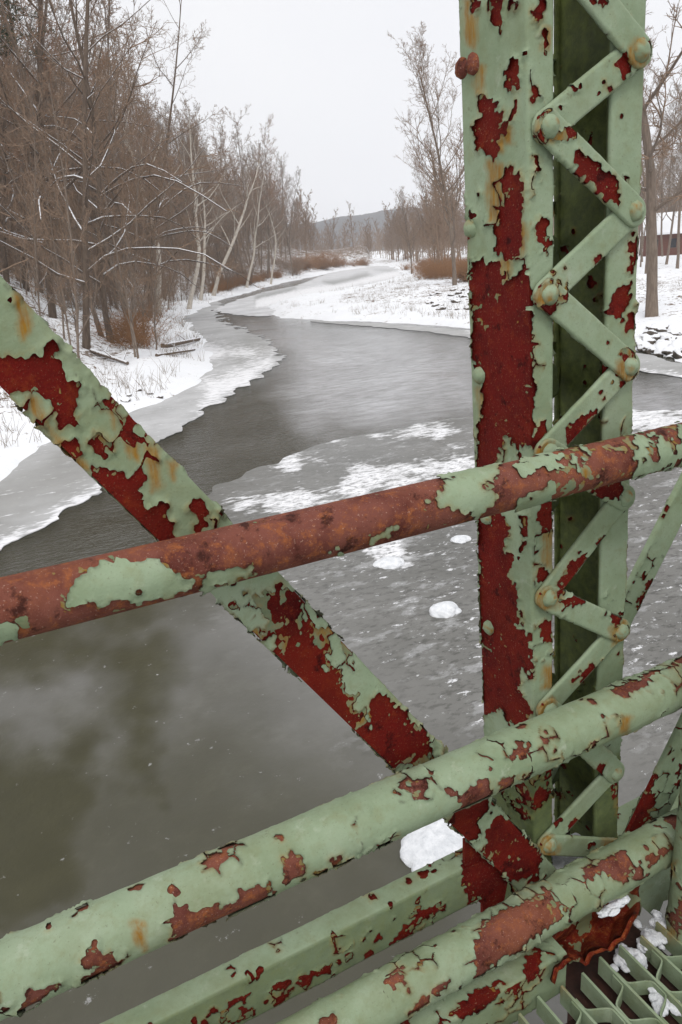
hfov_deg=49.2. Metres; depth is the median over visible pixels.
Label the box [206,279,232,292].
bush
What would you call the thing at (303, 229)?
back woods
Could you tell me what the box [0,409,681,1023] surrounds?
river ice
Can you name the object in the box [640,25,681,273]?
bare tree
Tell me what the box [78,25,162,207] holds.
bare tree
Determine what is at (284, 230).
bare tree
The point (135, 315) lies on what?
bush
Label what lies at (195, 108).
bare tree
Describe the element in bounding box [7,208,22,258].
bare sapling
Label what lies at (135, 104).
bare tree
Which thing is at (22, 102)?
bare tree
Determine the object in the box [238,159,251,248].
bare tree
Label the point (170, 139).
bare tree
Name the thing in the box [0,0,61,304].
bare tree
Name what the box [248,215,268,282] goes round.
bare sapling
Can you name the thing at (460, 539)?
snow hump
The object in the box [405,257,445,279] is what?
bush
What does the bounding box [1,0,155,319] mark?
bare tree
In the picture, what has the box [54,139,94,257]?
bare sapling
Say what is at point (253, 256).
bare tree
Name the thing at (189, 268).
bare sapling
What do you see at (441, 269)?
bush
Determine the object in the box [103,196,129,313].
bare sapling
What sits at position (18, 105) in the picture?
bare tree
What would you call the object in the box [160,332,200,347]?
fallen log
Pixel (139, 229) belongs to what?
bare sapling
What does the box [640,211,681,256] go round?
house
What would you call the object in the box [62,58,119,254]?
bare tree
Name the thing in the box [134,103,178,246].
bare tree
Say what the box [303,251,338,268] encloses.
bush
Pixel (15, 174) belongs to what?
bare tree
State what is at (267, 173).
bare tree
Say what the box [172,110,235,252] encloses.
bare tree
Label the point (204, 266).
bare tree
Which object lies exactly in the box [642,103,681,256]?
bare tree
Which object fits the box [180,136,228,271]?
bare tree
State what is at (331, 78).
sky
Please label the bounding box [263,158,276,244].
bare tree
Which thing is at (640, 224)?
bare tree
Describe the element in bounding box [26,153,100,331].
bare sapling
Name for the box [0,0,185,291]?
bare tree
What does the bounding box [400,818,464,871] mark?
snow hump
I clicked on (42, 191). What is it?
bare sapling
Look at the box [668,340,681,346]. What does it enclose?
rock
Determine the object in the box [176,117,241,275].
bare tree
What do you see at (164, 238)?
bare sapling
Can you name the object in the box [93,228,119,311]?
bare sapling
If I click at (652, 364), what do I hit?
river ice
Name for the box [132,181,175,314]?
bare sapling
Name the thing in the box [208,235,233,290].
bare sapling
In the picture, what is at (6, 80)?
bare tree
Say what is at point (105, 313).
bare tree
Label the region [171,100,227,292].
bare tree
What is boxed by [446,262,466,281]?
bush
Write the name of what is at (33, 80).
bare tree
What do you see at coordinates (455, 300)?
rock
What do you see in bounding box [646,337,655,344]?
rock
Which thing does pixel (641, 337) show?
rock
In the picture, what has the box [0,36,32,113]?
bare tree
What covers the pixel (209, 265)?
bare sapling
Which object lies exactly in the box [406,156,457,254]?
bare tree
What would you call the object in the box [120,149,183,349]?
bare sapling
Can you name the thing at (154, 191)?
bare sapling
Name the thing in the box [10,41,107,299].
bare tree
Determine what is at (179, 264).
bare sapling
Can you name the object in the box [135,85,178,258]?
bare tree
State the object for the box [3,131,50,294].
bare sapling
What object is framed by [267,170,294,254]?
bare tree
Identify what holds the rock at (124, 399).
on the snow ground
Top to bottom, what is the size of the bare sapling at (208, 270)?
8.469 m
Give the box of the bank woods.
[362,140,467,265]
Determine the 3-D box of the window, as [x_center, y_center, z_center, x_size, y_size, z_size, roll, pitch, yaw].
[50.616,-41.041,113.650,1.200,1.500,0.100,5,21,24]
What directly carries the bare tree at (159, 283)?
on the snow ground
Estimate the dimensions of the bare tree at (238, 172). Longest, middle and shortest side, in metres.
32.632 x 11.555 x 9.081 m
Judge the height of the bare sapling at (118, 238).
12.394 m
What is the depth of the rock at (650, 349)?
32.31 m
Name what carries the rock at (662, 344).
on the snow ground
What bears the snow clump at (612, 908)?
on the truss bridge
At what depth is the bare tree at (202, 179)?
138.50 m
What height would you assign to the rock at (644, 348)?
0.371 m
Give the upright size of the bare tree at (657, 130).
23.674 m
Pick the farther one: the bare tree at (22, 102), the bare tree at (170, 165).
the bare tree at (170, 165)
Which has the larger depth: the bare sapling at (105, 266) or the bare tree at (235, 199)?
the bare tree at (235, 199)
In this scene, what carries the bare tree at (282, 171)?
on the snow ground
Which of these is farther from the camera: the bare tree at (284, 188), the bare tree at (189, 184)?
the bare tree at (284, 188)
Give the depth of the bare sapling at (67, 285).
37.32 m
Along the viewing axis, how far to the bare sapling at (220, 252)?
123.40 m
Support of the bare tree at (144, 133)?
on the snow ground
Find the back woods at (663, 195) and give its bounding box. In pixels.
[553,151,681,234]
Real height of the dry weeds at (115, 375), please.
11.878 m
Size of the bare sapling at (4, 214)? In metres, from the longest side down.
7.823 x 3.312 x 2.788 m
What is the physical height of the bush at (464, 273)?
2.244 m
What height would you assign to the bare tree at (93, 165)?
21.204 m
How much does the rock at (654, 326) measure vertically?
0.587 m
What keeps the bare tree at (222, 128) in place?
on the snow ground
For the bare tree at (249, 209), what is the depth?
181.74 m
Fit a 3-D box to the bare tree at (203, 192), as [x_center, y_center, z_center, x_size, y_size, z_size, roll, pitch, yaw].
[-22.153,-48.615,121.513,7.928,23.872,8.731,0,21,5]
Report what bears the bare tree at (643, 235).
on the snow ground
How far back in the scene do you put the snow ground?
54.34 m
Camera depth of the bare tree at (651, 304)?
37.36 m
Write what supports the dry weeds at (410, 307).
on the snow ground
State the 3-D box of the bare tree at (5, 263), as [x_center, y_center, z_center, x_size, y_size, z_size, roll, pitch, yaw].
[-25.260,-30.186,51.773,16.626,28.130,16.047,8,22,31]
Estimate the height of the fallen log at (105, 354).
0.757 m
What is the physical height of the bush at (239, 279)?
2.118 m
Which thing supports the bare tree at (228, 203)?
on the snow ground
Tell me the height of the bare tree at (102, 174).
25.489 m
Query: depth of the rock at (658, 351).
31.70 m
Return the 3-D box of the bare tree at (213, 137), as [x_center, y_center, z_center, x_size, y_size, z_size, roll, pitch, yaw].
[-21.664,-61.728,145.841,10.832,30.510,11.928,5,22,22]
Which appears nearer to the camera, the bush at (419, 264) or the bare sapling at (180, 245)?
the bare sapling at (180, 245)
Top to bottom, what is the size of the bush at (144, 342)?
1.162 m
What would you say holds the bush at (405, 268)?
on the snow ground
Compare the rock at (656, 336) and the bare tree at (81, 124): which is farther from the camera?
the bare tree at (81, 124)
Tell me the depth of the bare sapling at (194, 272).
99.80 m
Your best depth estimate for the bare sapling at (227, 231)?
117.08 m
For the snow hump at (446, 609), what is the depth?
10.66 m
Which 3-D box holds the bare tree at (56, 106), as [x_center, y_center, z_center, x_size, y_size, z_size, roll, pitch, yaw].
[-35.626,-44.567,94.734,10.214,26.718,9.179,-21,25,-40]
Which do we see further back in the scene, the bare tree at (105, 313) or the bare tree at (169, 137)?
the bare tree at (169, 137)
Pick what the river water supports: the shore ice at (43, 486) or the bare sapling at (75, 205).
the shore ice at (43, 486)
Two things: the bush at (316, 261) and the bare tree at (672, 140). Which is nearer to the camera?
the bare tree at (672, 140)
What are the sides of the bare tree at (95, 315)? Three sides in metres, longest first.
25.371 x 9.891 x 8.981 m
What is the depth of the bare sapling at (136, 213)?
36.05 m
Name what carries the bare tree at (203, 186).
on the snow ground
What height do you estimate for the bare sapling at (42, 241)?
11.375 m
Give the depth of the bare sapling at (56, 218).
48.37 m
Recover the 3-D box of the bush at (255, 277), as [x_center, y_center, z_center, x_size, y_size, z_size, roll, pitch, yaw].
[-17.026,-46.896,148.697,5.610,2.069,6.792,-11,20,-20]
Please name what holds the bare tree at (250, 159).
on the snow ground
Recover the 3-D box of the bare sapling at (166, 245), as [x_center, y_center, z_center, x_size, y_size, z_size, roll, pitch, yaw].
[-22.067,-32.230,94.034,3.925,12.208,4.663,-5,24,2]
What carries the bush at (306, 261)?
on the snow ground
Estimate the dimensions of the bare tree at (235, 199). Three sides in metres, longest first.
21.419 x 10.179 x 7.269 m
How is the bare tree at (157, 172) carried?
on the snow ground
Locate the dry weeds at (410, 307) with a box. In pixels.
[279,272,679,318]
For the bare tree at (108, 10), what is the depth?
50.95 m
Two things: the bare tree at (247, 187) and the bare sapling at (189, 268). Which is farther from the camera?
the bare tree at (247, 187)
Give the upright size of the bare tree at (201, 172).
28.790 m
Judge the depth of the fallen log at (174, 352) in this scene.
40.75 m
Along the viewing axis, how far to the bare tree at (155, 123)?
132.81 m
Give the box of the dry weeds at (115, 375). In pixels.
[0,264,297,446]
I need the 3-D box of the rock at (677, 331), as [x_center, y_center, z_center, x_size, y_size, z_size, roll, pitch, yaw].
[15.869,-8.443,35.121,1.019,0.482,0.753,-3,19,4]
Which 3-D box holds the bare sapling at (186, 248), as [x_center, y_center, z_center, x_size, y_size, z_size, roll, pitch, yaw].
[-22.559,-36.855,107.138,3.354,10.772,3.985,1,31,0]
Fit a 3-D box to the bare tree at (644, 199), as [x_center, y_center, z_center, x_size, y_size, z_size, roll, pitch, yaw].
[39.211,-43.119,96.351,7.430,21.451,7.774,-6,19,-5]
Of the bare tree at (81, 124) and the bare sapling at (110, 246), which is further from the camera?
the bare tree at (81, 124)
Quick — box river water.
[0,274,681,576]
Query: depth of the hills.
950.42 m
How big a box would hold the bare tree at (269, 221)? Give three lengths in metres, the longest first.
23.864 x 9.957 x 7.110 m
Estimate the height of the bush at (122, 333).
2.072 m
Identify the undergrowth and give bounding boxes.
[0,215,310,319]
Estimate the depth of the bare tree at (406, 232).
139.95 m
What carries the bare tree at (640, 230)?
on the snow ground
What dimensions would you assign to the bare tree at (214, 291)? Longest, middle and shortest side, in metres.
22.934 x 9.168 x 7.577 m
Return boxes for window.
[670,238,676,247]
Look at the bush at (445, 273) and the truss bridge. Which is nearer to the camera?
the truss bridge
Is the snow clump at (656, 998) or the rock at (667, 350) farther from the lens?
the rock at (667, 350)
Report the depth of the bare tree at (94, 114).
68.34 m
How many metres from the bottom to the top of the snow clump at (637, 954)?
0.039 m
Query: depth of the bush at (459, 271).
78.20 m
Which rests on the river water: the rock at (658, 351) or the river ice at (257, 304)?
the river ice at (257, 304)
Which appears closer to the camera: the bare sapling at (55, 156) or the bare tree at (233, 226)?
the bare sapling at (55, 156)
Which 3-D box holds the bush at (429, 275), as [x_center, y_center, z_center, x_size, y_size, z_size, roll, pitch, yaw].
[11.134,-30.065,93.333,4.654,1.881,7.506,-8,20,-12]
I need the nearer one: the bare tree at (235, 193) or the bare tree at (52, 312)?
the bare tree at (52, 312)
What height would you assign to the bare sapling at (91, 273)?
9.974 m
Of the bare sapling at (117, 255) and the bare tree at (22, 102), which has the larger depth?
the bare tree at (22, 102)
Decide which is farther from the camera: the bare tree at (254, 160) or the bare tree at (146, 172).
the bare tree at (254, 160)
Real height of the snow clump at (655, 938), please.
0.040 m
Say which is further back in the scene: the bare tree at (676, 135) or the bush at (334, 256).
the bush at (334, 256)
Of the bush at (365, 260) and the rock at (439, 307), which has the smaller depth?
the rock at (439, 307)
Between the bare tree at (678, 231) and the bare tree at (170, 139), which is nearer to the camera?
the bare tree at (678, 231)
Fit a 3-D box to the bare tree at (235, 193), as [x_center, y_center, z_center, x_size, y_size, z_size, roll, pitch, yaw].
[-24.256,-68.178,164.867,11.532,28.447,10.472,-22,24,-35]
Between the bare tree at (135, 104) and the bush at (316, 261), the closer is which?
the bare tree at (135, 104)
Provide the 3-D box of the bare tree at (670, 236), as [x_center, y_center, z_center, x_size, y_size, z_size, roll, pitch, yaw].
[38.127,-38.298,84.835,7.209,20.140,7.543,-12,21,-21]
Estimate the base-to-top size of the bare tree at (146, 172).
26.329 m
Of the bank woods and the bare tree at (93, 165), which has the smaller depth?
the bare tree at (93, 165)
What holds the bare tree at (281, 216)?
on the snow ground
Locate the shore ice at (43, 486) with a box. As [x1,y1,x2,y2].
[0,301,286,550]
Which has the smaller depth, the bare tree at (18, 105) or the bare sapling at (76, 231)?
the bare sapling at (76, 231)
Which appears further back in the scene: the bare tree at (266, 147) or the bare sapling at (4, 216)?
the bare tree at (266, 147)
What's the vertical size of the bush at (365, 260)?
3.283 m
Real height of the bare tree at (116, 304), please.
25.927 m
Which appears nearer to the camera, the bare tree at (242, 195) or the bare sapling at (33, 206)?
the bare sapling at (33, 206)
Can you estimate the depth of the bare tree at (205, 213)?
120.31 m
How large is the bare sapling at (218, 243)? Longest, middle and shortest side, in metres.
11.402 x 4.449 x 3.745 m
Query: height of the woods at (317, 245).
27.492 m
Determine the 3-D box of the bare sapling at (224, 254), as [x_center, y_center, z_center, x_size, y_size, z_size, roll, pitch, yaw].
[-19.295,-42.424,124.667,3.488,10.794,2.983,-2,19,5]
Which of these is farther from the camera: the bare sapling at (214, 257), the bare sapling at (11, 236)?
the bare sapling at (214, 257)
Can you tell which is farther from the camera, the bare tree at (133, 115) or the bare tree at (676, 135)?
the bare tree at (133, 115)
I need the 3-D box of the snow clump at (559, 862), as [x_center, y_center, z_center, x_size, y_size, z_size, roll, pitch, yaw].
[0.545,0.892,1.926,0.271,0.024,0.128,-13,21,-25]
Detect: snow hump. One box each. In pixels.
[373,556,404,568]
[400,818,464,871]
[429,601,461,617]
[450,535,470,543]
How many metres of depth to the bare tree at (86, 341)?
36.10 m
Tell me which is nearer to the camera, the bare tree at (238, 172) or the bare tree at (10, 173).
the bare tree at (10, 173)
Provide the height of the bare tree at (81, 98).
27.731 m
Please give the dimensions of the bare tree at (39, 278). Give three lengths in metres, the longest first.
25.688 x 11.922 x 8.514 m
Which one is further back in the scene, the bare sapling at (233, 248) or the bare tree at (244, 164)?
the bare tree at (244, 164)
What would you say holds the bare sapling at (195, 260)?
on the snow ground
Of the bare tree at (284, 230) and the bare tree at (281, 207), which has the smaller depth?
the bare tree at (284, 230)
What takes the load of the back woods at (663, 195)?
on the snow ground
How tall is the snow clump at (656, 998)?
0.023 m
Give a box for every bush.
[57,311,163,341]
[90,305,178,341]
[93,312,189,349]
[99,298,181,334]
[121,328,184,349]
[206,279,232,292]
[224,272,247,284]
[243,272,270,281]
[291,253,319,268]
[293,252,319,269]
[301,250,330,268]
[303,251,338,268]
[304,253,336,268]
[324,250,353,266]
[348,260,362,266]
[356,256,375,264]
[394,263,410,270]
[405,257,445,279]
[409,259,428,269]
[409,265,444,279]
[421,259,451,279]
[435,268,458,278]
[439,260,467,281]
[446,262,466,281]
[456,265,468,281]
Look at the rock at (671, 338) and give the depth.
32.79 m
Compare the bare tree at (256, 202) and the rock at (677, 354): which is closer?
the rock at (677, 354)
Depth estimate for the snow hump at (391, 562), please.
12.43 m
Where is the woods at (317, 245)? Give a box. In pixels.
[262,195,665,259]
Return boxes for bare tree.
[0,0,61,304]
[0,0,81,293]
[0,0,123,336]
[0,0,142,282]
[0,0,175,318]
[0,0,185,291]
[0,0,243,341]
[0,0,246,349]
[0,9,68,300]
[0,22,19,127]
[0,34,73,302]
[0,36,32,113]
[0,53,20,278]
[0,53,28,211]
[0,85,33,220]
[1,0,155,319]
[1,19,33,265]
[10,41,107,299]
[11,6,171,309]
[13,41,56,197]
[23,47,77,207]
[45,0,174,323]
[48,0,154,294]
[49,41,118,273]
[51,69,122,300]
[53,21,120,305]
[54,34,125,178]
[55,80,123,268]
[58,0,264,312]
[58,47,119,262]
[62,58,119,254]
[78,17,163,305]
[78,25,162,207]
[81,29,186,313]
[90,63,131,254]
[101,50,153,249]
[107,74,189,297]
[108,85,172,295]
[109,97,144,169]
[120,80,178,230]
[134,92,162,196]
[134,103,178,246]
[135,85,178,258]
[137,97,179,277]
[151,115,188,258]
[152,102,183,239]
[153,101,209,250]
[159,105,210,273]
[163,123,229,277]
[167,143,233,248]
[169,121,220,275]
[171,90,242,308]
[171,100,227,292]
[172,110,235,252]
[174,113,213,212]
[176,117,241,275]
[176,157,236,282]
[178,103,245,274]
[178,134,208,245]
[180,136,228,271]
[181,134,230,281]
[189,130,242,300]
[199,144,242,250]
[201,111,260,263]
[203,125,239,259]
[207,148,275,295]
[208,144,247,276]
[211,134,256,264]
[212,106,263,279]
[212,183,248,256]
[227,171,243,244]
[233,141,255,254]
[234,145,254,234]
[237,156,264,260]
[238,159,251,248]
[241,140,264,197]
[242,149,281,269]
[244,166,266,238]
[245,163,284,287]
[249,115,301,278]
[250,145,287,273]
[252,176,278,264]
[253,139,290,243]
[263,151,294,255]
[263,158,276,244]
[264,197,289,283]
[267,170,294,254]
[269,166,305,275]
[269,170,301,261]
[275,151,301,246]
[387,21,465,284]
[392,186,424,273]
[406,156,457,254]
[638,147,672,253]
[639,144,665,254]
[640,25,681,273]
[640,55,665,199]
[640,108,681,261]
[640,113,678,266]
[641,0,681,316]
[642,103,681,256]
[643,95,681,264]
[644,68,681,211]
[646,48,681,268]
[657,141,681,211]
[667,84,681,176]
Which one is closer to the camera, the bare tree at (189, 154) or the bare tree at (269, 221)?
the bare tree at (189, 154)
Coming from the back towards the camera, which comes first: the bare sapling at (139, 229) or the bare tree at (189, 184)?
the bare tree at (189, 184)
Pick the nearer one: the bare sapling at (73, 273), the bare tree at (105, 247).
the bare sapling at (73, 273)
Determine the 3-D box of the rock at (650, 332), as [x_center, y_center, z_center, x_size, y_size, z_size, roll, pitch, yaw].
[14.890,-8.569,35.830,0.751,0.451,0.645,-14,21,-26]
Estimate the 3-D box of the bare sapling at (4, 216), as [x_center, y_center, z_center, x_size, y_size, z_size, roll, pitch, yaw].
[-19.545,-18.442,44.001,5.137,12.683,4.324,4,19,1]
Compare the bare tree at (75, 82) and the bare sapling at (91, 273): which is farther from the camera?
the bare tree at (75, 82)
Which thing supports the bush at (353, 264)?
on the snow ground
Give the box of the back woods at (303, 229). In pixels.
[0,115,316,258]
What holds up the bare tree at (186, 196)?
on the snow ground
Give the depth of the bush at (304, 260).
203.99 m
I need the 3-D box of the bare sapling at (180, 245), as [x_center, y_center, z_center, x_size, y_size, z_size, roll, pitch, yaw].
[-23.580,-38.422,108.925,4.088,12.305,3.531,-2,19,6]
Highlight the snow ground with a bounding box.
[0,228,681,480]
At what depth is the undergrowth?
93.92 m
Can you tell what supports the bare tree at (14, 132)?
on the snow ground
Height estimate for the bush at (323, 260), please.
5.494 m
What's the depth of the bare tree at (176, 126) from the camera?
124.36 m
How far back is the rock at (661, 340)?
32.50 m
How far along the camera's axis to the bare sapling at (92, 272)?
59.37 m
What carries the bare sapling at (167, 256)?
on the snow ground
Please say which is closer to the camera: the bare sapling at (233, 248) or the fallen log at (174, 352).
the fallen log at (174, 352)
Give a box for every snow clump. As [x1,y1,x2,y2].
[552,833,583,868]
[596,895,630,917]
[610,943,647,972]
[634,909,667,953]
[647,987,681,1016]
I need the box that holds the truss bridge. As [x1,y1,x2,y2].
[0,0,681,1023]
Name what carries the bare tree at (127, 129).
on the snow ground
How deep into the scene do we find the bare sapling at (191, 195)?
81.25 m
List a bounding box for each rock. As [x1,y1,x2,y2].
[120,398,130,401]
[436,305,446,309]
[451,299,460,302]
[635,333,652,343]
[636,341,651,350]
[641,345,649,351]
[642,329,657,334]
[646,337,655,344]
[646,345,656,353]
[648,322,668,331]
[652,333,669,339]
[653,347,664,355]
[654,342,669,348]
[655,339,671,343]
[657,327,668,331]
[660,333,673,338]
[661,347,680,355]
[663,335,676,340]
[666,327,681,335]
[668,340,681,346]
[671,349,681,358]
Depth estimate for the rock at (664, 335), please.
33.28 m
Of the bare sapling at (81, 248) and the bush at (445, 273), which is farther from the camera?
the bush at (445, 273)
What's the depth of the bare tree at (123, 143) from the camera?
60.84 m
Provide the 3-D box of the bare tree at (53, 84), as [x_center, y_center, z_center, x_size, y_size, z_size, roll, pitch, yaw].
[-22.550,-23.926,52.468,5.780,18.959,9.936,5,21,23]
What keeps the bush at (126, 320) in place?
on the snow ground
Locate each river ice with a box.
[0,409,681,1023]
[214,266,400,315]
[310,320,681,377]
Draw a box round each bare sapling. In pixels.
[0,74,70,315]
[0,86,49,247]
[0,110,71,338]
[0,136,24,288]
[0,186,14,249]
[2,81,94,315]
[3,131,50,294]
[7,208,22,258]
[13,71,111,359]
[21,155,98,344]
[24,145,61,295]
[26,128,74,311]
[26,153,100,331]
[51,153,108,289]
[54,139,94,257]
[56,249,101,309]
[64,179,110,322]
[66,198,100,307]
[70,220,111,317]
[74,113,163,358]
[78,223,119,294]
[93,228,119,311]
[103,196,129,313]
[105,94,158,356]
[109,201,130,267]
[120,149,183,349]
[123,104,182,333]
[125,191,154,316]
[127,171,152,276]
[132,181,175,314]
[143,183,174,300]
[153,212,176,276]
[161,239,171,288]
[162,188,196,308]
[165,201,195,300]
[169,223,204,287]
[170,208,192,283]
[170,224,186,302]
[173,221,195,288]
[181,238,198,301]
[183,235,200,288]
[190,229,201,296]
[192,215,220,283]
[194,232,214,281]
[200,241,217,295]
[202,228,233,287]
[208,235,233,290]
[211,219,229,277]
[216,228,233,278]
[217,220,239,291]
[226,223,238,276]
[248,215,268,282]
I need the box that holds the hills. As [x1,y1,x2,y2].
[241,201,678,250]
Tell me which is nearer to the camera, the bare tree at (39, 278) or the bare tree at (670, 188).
the bare tree at (39, 278)
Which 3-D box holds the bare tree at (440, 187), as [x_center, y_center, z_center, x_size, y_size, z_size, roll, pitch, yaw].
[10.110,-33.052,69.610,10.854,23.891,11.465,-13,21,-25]
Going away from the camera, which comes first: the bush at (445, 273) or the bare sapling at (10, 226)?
the bare sapling at (10, 226)
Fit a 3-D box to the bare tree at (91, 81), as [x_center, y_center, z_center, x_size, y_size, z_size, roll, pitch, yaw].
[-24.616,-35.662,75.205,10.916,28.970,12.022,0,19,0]
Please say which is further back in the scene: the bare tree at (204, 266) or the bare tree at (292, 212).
the bare tree at (292, 212)
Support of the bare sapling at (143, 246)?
on the snow ground
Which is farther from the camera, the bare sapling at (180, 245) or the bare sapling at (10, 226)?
the bare sapling at (180, 245)
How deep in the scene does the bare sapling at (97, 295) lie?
51.53 m
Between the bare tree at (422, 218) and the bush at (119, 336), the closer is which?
the bush at (119, 336)
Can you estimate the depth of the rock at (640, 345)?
33.18 m
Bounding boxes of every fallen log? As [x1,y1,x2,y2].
[89,342,128,363]
[155,340,194,356]
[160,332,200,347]
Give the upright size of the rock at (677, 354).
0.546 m
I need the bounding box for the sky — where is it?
[0,0,681,224]
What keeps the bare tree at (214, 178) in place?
on the snow ground
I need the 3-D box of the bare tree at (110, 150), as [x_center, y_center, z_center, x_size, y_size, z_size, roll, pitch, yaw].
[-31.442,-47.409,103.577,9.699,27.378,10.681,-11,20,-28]
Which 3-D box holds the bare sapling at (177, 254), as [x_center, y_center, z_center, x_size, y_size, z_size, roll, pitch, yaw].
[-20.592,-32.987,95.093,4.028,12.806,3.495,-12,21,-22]
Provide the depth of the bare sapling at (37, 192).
46.91 m
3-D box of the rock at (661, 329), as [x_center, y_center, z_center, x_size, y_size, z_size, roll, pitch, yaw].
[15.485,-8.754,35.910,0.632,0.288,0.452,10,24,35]
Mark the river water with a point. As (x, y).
(321, 383)
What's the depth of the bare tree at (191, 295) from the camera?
82.74 m
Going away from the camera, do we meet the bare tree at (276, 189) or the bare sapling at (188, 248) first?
the bare sapling at (188, 248)
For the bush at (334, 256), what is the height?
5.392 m

